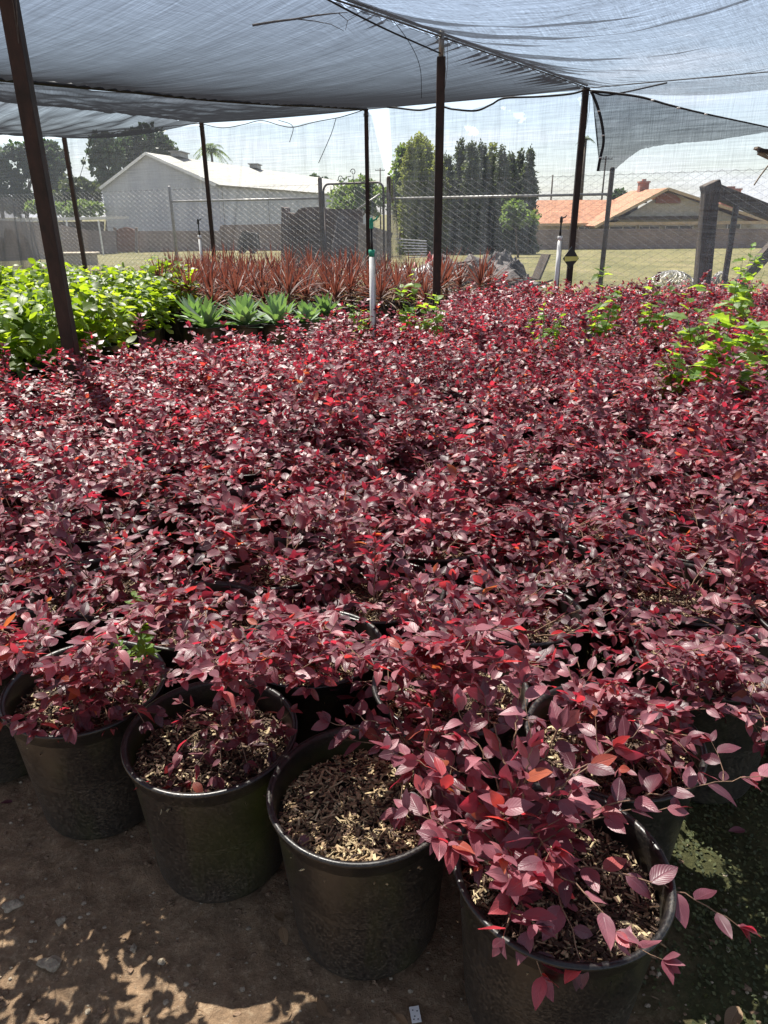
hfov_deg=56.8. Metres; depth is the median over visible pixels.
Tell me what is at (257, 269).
cordyline
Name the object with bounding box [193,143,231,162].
palm tree
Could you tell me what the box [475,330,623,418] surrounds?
potted shrub
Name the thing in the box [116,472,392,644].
potted shrub
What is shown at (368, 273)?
cordyline
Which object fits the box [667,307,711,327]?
potted shrub
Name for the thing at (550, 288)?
potted shrub
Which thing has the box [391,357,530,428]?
potted shrub
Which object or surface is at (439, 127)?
support pole
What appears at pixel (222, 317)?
cordyline
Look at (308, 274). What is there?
cordyline
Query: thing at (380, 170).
utility pole
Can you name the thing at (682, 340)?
potted shrub
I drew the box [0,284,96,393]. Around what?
leafy plant
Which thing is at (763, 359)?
weed
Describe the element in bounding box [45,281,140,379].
leafy plant
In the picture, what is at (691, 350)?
potted shrub
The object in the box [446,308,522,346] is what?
potted shrub
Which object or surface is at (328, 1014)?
chaff litter
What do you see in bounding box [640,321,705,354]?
potted shrub
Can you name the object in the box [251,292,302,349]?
agave
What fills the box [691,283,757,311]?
potted shrub
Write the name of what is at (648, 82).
row cable
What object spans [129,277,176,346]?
leafy plant
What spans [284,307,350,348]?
potted shrub
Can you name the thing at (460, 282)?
cordyline
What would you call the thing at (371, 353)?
potted shrub
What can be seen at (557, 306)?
potted shrub
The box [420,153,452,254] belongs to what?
conifer
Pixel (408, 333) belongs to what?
potted shrub
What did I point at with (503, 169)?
conifer
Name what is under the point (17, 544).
potted shrub
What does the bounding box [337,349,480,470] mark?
potted shrub
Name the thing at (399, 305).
cordyline
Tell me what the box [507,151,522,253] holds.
conifer
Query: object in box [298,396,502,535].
potted shrub
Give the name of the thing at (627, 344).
potted shrub
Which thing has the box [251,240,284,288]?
cordyline
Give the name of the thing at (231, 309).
agave
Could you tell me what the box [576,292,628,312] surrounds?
potted shrub
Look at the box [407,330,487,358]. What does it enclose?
potted shrub
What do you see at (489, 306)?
potted shrub
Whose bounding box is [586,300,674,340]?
potted shrub
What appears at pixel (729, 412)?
potted shrub
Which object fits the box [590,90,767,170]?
netting flap
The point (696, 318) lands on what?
potted shrub
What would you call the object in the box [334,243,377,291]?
cordyline
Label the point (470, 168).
conifer
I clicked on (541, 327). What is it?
potted shrub
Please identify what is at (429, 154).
conifer
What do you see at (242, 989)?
gravel
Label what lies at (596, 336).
potted shrub
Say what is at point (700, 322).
potted shrub
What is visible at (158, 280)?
leafy plant
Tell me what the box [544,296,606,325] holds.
potted shrub
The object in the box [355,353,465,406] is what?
potted shrub
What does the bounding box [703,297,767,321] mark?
potted shrub
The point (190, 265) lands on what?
cordyline
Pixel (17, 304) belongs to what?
leafy plant
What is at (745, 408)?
potted shrub
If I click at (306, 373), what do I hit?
potted shrub
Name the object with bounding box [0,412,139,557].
potted shrub
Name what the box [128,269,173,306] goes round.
leafy plant
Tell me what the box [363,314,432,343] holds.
potted shrub
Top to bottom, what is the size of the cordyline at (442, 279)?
1.135 m
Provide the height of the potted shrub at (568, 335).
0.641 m
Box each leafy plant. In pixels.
[0,264,19,278]
[0,266,29,286]
[0,270,16,285]
[0,276,73,309]
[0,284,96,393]
[0,286,14,297]
[0,290,26,300]
[0,300,45,395]
[0,301,59,352]
[0,313,51,393]
[1,273,39,300]
[13,270,70,296]
[22,258,76,279]
[22,262,88,288]
[29,281,104,325]
[29,305,101,359]
[45,262,89,287]
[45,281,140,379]
[65,265,90,280]
[68,280,111,295]
[70,277,112,287]
[77,290,137,370]
[85,264,117,279]
[87,267,150,317]
[94,284,140,327]
[95,291,143,366]
[97,268,145,287]
[98,262,136,284]
[107,265,175,354]
[111,282,175,365]
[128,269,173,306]
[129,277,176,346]
[150,256,198,306]
[150,272,203,343]
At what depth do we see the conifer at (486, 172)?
57.24 m
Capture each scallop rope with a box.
[386,90,582,111]
[587,82,666,92]
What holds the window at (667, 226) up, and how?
in the house
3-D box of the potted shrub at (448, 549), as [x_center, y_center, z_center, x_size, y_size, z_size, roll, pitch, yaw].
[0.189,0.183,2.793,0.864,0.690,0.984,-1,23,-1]
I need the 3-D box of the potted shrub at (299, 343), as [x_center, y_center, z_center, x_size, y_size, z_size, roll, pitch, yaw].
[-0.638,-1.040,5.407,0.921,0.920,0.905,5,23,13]
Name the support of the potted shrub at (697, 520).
on the ground at (134, 883)
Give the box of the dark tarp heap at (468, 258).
[418,254,481,283]
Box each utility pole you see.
[375,168,384,228]
[550,175,553,199]
[601,171,604,199]
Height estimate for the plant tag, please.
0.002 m
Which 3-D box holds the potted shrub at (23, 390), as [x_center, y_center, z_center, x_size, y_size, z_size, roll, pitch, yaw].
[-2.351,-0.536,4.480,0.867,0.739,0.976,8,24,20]
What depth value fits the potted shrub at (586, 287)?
10.36 m
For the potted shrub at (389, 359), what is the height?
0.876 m
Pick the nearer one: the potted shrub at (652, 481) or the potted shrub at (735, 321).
the potted shrub at (652, 481)
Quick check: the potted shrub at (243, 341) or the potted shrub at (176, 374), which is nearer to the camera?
the potted shrub at (176, 374)
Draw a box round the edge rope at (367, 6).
[344,0,586,85]
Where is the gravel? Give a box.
[0,781,767,1023]
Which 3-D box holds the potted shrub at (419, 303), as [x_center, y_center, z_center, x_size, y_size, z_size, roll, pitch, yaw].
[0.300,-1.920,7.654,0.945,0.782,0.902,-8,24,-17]
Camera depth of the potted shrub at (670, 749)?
1.65 m
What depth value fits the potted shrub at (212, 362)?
4.58 m
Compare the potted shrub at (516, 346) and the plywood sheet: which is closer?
the potted shrub at (516, 346)
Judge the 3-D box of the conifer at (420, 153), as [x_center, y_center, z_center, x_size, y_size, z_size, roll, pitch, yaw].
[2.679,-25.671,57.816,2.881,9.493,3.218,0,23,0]
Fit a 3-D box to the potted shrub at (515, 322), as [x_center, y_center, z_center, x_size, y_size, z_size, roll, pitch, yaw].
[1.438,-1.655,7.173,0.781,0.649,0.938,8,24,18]
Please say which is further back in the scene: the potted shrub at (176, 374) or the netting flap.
the netting flap
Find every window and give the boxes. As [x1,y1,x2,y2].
[609,225,636,228]
[639,225,659,228]
[665,225,693,228]
[727,224,740,228]
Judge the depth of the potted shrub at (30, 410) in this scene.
3.94 m
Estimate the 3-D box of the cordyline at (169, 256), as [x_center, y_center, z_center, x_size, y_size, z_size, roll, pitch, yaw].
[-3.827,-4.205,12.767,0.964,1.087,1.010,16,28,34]
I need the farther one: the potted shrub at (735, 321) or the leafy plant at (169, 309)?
the leafy plant at (169, 309)
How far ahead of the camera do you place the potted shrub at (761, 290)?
9.93 m
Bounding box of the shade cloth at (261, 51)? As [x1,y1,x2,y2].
[0,0,583,109]
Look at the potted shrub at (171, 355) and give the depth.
6.03 m
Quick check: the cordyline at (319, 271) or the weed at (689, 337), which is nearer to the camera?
the weed at (689, 337)
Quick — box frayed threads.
[80,119,335,175]
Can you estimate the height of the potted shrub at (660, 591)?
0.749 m
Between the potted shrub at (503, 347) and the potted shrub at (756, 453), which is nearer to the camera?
the potted shrub at (756, 453)
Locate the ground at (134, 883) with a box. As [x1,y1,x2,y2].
[0,215,767,1023]
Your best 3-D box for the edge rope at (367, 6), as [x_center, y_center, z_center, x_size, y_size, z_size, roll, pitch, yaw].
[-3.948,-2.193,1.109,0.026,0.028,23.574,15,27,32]
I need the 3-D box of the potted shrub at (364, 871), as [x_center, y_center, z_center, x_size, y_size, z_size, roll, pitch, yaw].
[0.006,0.693,1.626,0.534,0.650,0.430,-1,22,0]
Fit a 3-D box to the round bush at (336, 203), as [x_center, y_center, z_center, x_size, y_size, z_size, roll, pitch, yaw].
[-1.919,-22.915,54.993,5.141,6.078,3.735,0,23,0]
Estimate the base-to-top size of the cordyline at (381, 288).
1.019 m
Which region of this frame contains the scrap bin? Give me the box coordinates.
[281,207,362,267]
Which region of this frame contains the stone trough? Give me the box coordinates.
[44,252,99,265]
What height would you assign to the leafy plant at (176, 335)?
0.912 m
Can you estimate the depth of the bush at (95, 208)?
89.23 m
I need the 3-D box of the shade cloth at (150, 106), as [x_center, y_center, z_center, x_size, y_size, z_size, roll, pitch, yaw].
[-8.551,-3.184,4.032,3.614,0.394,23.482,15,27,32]
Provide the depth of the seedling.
1.99 m
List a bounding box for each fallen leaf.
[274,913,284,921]
[278,927,288,944]
[395,1014,407,1023]
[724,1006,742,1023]
[729,826,744,832]
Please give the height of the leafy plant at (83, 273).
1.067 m
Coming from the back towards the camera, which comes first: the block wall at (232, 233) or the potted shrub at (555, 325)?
the block wall at (232, 233)
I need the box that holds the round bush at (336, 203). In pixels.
[326,173,391,217]
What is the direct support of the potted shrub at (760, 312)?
on the ground at (134, 883)
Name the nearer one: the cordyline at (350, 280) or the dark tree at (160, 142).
the cordyline at (350, 280)
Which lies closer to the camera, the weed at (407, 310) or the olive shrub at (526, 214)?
the weed at (407, 310)
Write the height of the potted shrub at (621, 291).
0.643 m
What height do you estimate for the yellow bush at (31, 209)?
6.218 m
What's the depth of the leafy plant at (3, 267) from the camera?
10.26 m
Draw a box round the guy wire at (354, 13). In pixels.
[327,0,440,53]
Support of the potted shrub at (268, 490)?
on the ground at (134, 883)
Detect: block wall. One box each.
[0,220,117,260]
[138,224,280,251]
[536,229,767,249]
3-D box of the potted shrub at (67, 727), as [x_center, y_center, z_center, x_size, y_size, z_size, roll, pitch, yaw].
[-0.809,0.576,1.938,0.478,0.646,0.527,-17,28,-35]
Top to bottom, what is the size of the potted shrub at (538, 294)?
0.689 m
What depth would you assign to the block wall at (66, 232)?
62.27 m
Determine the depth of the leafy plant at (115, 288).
8.04 m
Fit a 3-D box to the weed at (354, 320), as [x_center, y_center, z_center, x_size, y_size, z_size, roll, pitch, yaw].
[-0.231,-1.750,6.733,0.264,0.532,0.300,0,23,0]
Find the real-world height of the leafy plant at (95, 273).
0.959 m
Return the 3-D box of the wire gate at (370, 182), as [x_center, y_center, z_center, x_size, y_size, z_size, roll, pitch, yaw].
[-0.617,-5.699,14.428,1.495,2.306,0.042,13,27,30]
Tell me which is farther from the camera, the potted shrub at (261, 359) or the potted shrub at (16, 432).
the potted shrub at (261, 359)
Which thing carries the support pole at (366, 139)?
on the ground at (134, 883)
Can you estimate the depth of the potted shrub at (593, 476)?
3.26 m
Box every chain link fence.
[0,177,324,274]
[386,168,767,295]
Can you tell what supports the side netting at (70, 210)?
attached to the support pole at (74, 199)
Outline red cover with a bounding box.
[413,252,432,268]
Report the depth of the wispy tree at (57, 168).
99.69 m
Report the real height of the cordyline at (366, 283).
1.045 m
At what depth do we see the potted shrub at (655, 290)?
10.38 m
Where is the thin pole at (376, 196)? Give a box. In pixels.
[356,193,379,210]
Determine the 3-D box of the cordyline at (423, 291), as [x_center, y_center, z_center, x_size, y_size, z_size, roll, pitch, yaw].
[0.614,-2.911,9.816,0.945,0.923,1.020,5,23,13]
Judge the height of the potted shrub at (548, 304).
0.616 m
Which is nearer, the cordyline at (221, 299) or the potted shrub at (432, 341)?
the potted shrub at (432, 341)
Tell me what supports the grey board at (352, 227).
on the ground at (134, 883)
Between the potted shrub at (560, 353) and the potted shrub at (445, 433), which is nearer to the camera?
the potted shrub at (445, 433)
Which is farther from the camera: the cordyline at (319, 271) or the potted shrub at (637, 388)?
the cordyline at (319, 271)
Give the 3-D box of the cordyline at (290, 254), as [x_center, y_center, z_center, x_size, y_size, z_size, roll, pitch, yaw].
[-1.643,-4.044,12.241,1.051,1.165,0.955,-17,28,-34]
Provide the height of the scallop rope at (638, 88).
0.123 m
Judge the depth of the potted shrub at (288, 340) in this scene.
6.48 m
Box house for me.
[536,179,767,229]
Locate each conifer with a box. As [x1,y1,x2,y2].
[394,136,424,254]
[401,131,430,253]
[419,136,434,254]
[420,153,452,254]
[443,152,460,253]
[450,137,469,253]
[453,140,486,253]
[476,138,494,253]
[482,142,497,253]
[487,144,517,253]
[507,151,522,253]
[515,147,526,253]
[519,143,542,253]
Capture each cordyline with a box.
[133,255,197,309]
[153,248,191,264]
[154,259,202,308]
[163,257,219,318]
[164,251,197,302]
[168,252,200,295]
[178,242,215,265]
[178,274,235,339]
[180,252,239,309]
[185,253,223,297]
[187,245,216,270]
[189,261,223,303]
[196,262,258,315]
[201,250,258,301]
[202,244,238,290]
[204,259,242,305]
[209,245,236,269]
[209,250,251,294]
[209,254,237,296]
[216,259,278,308]
[219,249,265,296]
[223,249,266,302]
[232,265,293,320]
[244,249,263,290]
[246,247,287,298]
[249,253,304,306]
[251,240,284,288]
[255,263,286,303]
[256,252,320,316]
[257,251,297,296]
[268,251,314,305]
[270,256,307,301]
[272,242,308,287]
[277,264,325,309]
[295,259,344,305]
[296,261,323,297]
[298,241,325,291]
[299,259,356,306]
[299,265,367,330]
[302,252,340,294]
[306,253,341,297]
[314,256,369,324]
[315,248,368,303]
[325,246,364,295]
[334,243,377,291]
[339,258,368,303]
[345,261,390,327]
[347,262,411,329]
[350,253,394,300]
[360,261,409,301]
[361,253,396,294]
[378,255,411,297]
[378,259,417,327]
[386,260,432,319]
[391,255,451,302]
[397,251,427,295]
[399,268,457,319]
[409,252,467,310]
[422,249,475,301]
[427,264,454,296]
[447,257,483,297]
[456,247,512,298]
[461,257,518,297]
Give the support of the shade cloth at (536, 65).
hanging from the edge rope at (367, 6)
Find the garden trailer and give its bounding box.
[238,231,260,253]
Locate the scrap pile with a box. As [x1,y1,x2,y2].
[416,249,552,294]
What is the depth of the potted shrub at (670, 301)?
7.96 m
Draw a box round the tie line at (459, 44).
[336,0,584,88]
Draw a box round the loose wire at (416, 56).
[388,14,421,97]
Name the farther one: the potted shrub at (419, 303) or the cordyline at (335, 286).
the cordyline at (335, 286)
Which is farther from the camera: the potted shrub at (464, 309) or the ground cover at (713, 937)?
the potted shrub at (464, 309)
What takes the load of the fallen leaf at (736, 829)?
on the ground at (134, 883)
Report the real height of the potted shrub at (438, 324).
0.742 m
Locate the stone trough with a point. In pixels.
(91, 258)
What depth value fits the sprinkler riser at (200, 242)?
12.50 m
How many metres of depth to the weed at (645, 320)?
6.58 m
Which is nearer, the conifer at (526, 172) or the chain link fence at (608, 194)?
the chain link fence at (608, 194)
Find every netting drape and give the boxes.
[0,197,36,268]
[26,217,42,267]
[387,179,401,258]
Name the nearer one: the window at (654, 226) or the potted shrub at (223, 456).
the potted shrub at (223, 456)
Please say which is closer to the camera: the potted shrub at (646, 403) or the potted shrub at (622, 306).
the potted shrub at (646, 403)
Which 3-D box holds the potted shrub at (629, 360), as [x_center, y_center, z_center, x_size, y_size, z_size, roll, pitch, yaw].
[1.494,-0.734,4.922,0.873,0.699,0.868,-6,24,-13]
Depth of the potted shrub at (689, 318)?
6.98 m
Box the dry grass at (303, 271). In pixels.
[28,261,666,298]
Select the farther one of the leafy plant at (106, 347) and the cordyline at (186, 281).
the cordyline at (186, 281)
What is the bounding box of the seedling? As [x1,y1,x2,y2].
[113,591,159,687]
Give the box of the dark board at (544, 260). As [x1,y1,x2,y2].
[531,254,550,279]
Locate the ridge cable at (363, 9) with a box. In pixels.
[334,0,584,87]
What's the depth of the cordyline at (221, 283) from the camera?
10.11 m
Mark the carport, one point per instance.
(85, 226)
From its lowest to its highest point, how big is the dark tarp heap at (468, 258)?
0.962 m
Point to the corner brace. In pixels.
(712, 191)
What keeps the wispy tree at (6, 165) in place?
on the ground at (134, 883)
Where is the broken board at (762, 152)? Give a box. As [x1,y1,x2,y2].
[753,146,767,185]
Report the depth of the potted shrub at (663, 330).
6.32 m
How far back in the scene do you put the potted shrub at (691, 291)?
9.67 m
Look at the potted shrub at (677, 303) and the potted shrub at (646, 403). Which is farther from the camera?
the potted shrub at (677, 303)
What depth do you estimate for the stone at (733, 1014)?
1.51 m
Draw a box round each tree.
[0,143,15,218]
[2,139,33,217]
[43,137,72,201]
[52,173,103,220]
[81,137,126,230]
[115,130,178,171]
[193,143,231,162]
[309,172,340,181]
[390,133,434,227]
[577,135,595,199]
[612,187,627,199]
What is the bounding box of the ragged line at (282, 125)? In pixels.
[204,111,359,127]
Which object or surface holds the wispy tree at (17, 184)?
on the ground at (134, 883)
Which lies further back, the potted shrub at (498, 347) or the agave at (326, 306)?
the agave at (326, 306)
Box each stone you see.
[1,898,23,912]
[36,955,61,971]
[55,916,65,925]
[130,943,136,952]
[157,958,165,964]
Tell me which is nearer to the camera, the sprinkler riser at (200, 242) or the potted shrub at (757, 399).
the potted shrub at (757, 399)
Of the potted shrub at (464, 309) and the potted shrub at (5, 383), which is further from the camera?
the potted shrub at (464, 309)
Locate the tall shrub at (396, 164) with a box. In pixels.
[387,142,406,254]
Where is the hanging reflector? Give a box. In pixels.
[563,247,578,268]
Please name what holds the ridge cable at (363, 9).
attached to the support pole at (439, 127)
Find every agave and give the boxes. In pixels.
[171,293,216,353]
[180,294,234,349]
[216,291,261,347]
[221,293,271,347]
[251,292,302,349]
[259,290,298,320]
[289,299,323,341]
[311,292,342,330]
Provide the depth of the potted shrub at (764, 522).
2.74 m
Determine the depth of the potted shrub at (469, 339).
6.97 m
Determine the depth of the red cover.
16.62 m
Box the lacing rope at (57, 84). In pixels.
[0,78,366,110]
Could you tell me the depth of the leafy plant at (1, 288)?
8.23 m
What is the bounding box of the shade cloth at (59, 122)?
[0,102,197,138]
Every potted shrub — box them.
[0,342,85,414]
[0,366,83,434]
[0,371,136,450]
[0,385,52,427]
[0,400,14,448]
[0,402,105,466]
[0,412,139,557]
[0,413,148,486]
[0,432,223,582]
[0,433,119,606]
[0,445,67,500]
[0,500,43,552]
[0,554,115,783]
[0,639,176,839]
[1,478,223,649]
[6,401,212,515]
[13,348,133,402]
[13,348,143,426]
[31,552,306,715]
[42,348,171,433]
[43,313,206,392]
[53,368,209,460]
[60,342,166,416]
[64,550,198,640]
[87,399,260,578]
[91,335,225,380]
[94,378,245,448]
[98,408,251,477]
[103,347,251,425]
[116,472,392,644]
[120,679,301,903]
[128,338,212,393]
[133,391,363,498]
[147,340,272,393]
[149,346,293,409]
[155,320,300,428]
[156,333,230,372]
[167,429,345,541]
[172,320,315,397]
[176,585,399,743]
[184,387,297,456]
[197,364,346,440]
[203,326,314,372]
[203,332,368,480]
[208,332,273,355]
[208,337,299,410]
[209,341,352,380]
[227,375,403,515]
[228,468,458,580]
[244,476,514,714]
[245,327,326,363]
[248,317,363,393]
[248,349,433,450]
[253,313,340,355]
[258,338,395,418]
[266,683,504,980]
[268,340,403,383]
[277,298,393,359]
[277,341,350,364]
[279,351,451,482]
[282,329,423,375]
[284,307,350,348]
[293,344,378,396]
[297,339,438,429]
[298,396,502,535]
[305,302,399,343]
[316,301,400,350]
[316,330,447,398]
[328,445,541,636]
[330,537,573,839]
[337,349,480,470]
[343,328,442,365]
[346,366,550,502]
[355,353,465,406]
[360,340,452,380]
[362,311,447,358]
[362,369,492,435]
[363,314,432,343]
[368,303,473,350]
[371,656,767,1023]
[376,298,438,336]
[376,326,472,397]
[386,328,494,368]
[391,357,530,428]
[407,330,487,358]
[408,552,643,742]
[409,305,469,326]
[409,411,586,566]
[410,311,494,340]
[420,283,487,321]
[420,342,497,393]
[421,333,542,375]
[423,364,575,447]
[424,365,534,467]
[427,319,542,407]
[435,334,524,362]
[437,297,519,331]
[440,291,512,316]
[440,413,614,537]
[442,287,505,308]
[443,307,512,337]
[443,319,510,351]
[444,277,505,303]
[445,341,574,397]
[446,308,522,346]
[448,484,681,672]
[449,294,534,324]
[456,296,507,311]
[460,271,534,310]
[460,308,548,336]
[466,397,616,499]
[470,297,579,359]
[471,281,539,316]
[472,369,601,429]
[473,324,586,382]
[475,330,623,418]
[484,277,545,301]
[493,305,542,331]
[493,407,720,622]
[494,314,564,344]
[496,293,559,313]
[497,309,583,336]
[498,293,558,311]
[505,356,632,468]
[506,303,565,325]
[507,284,562,307]
[509,324,587,360]
[510,281,586,319]
[510,639,767,861]
[512,314,590,363]
[516,294,587,317]
[519,331,668,444]
[523,311,602,348]
[523,424,712,528]
[525,314,572,332]
[529,347,609,390]
[530,353,690,427]
[530,373,730,518]
[532,280,592,305]
[535,309,653,380]
[543,279,606,307]
[544,284,596,311]
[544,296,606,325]
[549,381,714,487]
[550,281,627,301]
[551,309,625,340]
[551,329,666,379]
[552,306,590,326]
[553,326,657,362]
[556,298,595,316]
[560,477,767,686]
[566,282,605,302]
[570,302,662,357]
[573,292,642,338]
[574,292,640,323]
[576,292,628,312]
[577,326,683,414]
[581,280,634,306]
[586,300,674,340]
[589,316,688,388]
[590,284,638,304]
[594,359,757,484]
[597,297,643,315]
[598,320,698,368]
[600,333,703,375]
[602,286,673,312]
[606,277,691,304]
[606,290,659,312]
[606,336,753,429]
[607,315,671,348]
[608,320,767,409]
[613,441,767,589]
[617,422,767,549]
[618,272,693,308]
[618,304,707,336]
[619,293,688,327]
[623,605,767,803]
[637,314,708,352]
[638,292,700,315]
[639,279,700,302]
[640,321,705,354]
[641,337,767,385]
[642,300,693,323]
[644,346,767,487]
[649,367,767,541]
[650,285,713,311]
[653,327,767,364]
[655,293,712,313]
[658,296,739,341]
[660,269,721,304]
[661,281,728,297]
[663,337,767,439]
[665,283,721,306]
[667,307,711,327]
[668,295,729,321]
[669,530,767,704]
[672,310,728,335]
[673,382,767,459]
[681,292,728,312]
[684,354,753,388]
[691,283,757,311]
[692,306,737,322]
[693,304,767,331]
[696,287,733,306]
[696,328,747,355]
[696,380,767,417]
[697,278,750,303]
[702,319,762,342]
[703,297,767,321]
[718,294,767,319]
[720,290,767,317]
[721,289,767,314]
[721,439,767,594]
[722,312,755,337]
[724,453,767,505]
[730,319,767,369]
[730,320,767,351]
[735,314,767,335]
[737,278,767,297]
[737,389,767,479]
[737,500,767,589]
[740,354,767,393]
[742,364,767,439]
[752,285,767,302]
[754,288,767,306]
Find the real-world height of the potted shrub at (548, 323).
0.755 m
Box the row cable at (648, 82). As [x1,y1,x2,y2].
[194,71,767,123]
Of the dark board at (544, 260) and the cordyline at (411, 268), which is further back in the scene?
the dark board at (544, 260)
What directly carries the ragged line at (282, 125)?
attached to the support pole at (366, 139)
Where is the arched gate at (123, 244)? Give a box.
[113,227,137,251]
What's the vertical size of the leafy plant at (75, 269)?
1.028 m
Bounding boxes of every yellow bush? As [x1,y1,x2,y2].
[23,199,38,221]
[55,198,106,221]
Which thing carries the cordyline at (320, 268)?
on the ground at (134, 883)
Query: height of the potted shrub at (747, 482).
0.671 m
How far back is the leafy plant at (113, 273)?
8.55 m
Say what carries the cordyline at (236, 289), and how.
on the ground at (134, 883)
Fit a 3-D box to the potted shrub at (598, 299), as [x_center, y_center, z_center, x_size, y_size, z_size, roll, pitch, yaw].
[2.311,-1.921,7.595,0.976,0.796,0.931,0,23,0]
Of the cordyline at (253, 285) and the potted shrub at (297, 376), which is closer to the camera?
the potted shrub at (297, 376)
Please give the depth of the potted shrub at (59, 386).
4.62 m
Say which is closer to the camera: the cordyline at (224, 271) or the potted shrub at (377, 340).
the potted shrub at (377, 340)
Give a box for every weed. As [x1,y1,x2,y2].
[346,300,369,347]
[393,268,437,340]
[418,292,445,344]
[525,288,565,360]
[579,260,621,344]
[625,278,680,347]
[653,333,706,406]
[665,284,730,355]
[687,281,767,399]
[722,257,757,330]
[732,242,764,310]
[745,327,767,388]
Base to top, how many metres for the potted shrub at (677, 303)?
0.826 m
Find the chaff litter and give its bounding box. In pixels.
[0,713,658,1023]
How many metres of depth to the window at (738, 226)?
87.54 m
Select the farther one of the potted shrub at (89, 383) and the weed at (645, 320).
the weed at (645, 320)
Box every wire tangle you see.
[644,270,692,293]
[711,271,728,294]
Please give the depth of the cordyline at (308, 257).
11.90 m
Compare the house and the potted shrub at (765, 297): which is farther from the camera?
the house
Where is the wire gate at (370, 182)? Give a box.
[322,169,384,290]
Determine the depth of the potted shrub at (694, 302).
9.01 m
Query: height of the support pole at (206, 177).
3.320 m
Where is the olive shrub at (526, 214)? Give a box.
[499,193,541,257]
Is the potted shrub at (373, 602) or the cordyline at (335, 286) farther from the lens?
the cordyline at (335, 286)
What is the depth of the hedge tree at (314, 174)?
171.38 m
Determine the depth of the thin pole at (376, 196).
15.21 m
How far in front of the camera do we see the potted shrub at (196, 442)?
3.78 m
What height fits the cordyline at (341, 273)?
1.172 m
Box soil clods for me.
[0,779,760,1023]
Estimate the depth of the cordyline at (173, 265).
10.51 m
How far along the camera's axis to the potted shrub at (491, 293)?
9.87 m
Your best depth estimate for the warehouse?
89.45 m
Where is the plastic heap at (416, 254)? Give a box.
[393,238,432,290]
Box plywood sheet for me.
[358,222,392,272]
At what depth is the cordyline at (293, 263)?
10.06 m
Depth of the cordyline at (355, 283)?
10.70 m
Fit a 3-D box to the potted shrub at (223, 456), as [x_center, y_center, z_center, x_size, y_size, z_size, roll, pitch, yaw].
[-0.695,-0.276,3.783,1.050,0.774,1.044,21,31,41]
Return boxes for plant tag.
[409,1005,421,1022]
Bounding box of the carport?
[2,216,128,254]
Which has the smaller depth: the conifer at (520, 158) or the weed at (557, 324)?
the weed at (557, 324)
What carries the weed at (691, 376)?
in the potted shrub at (707, 386)
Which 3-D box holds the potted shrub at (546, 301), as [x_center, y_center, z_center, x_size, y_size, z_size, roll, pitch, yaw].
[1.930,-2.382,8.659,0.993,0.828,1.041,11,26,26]
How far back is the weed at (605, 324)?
6.68 m
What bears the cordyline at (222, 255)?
on the ground at (134, 883)
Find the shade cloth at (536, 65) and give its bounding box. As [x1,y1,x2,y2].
[348,0,767,94]
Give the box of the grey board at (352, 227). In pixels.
[331,211,362,266]
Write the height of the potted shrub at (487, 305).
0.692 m
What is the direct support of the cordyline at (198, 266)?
on the ground at (134, 883)
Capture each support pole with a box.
[0,0,83,381]
[62,138,87,273]
[199,123,215,263]
[363,109,369,264]
[432,31,447,323]
[564,87,589,296]
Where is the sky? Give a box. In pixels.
[0,0,767,217]
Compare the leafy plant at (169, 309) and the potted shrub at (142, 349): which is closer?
the potted shrub at (142, 349)
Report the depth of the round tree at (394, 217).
60.67 m
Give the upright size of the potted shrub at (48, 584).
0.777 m
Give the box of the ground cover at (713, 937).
[568,556,767,1023]
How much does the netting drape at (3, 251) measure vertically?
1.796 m
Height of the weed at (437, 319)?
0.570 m
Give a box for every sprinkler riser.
[197,218,202,259]
[369,216,377,340]
[554,215,566,292]
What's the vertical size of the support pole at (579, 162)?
3.300 m
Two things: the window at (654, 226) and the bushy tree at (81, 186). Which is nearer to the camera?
the window at (654, 226)
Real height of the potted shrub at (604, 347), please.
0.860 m
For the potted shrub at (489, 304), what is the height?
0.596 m
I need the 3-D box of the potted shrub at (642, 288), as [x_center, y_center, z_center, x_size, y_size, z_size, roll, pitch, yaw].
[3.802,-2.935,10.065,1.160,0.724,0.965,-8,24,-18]
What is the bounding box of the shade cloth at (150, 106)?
[0,82,355,122]
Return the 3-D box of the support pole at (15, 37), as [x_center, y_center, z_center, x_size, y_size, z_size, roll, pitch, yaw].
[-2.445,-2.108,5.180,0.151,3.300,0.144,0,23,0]
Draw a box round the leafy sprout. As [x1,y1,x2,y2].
[144,252,155,306]
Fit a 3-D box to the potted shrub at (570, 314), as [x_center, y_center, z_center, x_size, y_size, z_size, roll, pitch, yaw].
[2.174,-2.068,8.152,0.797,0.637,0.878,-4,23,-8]
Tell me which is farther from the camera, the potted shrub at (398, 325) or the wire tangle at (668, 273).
the wire tangle at (668, 273)
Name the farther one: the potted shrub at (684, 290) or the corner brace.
the corner brace
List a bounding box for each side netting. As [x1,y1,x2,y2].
[0,132,198,267]
[202,126,375,263]
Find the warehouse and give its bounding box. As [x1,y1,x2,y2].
[96,151,372,248]
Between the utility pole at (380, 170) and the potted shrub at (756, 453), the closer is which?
the potted shrub at (756, 453)
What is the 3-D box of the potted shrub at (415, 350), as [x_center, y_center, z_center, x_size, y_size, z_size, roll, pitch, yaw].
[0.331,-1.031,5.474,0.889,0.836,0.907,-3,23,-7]
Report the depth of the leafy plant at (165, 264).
9.86 m
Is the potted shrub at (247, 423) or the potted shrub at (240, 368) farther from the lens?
the potted shrub at (240, 368)
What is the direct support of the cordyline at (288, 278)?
on the ground at (134, 883)
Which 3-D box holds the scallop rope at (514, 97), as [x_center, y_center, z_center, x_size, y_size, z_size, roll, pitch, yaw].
[1.441,-6.203,10.806,3.305,0.190,0.026,13,27,30]
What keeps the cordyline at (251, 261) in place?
on the ground at (134, 883)
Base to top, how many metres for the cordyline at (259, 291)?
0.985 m
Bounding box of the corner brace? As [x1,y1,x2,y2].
[693,179,767,294]

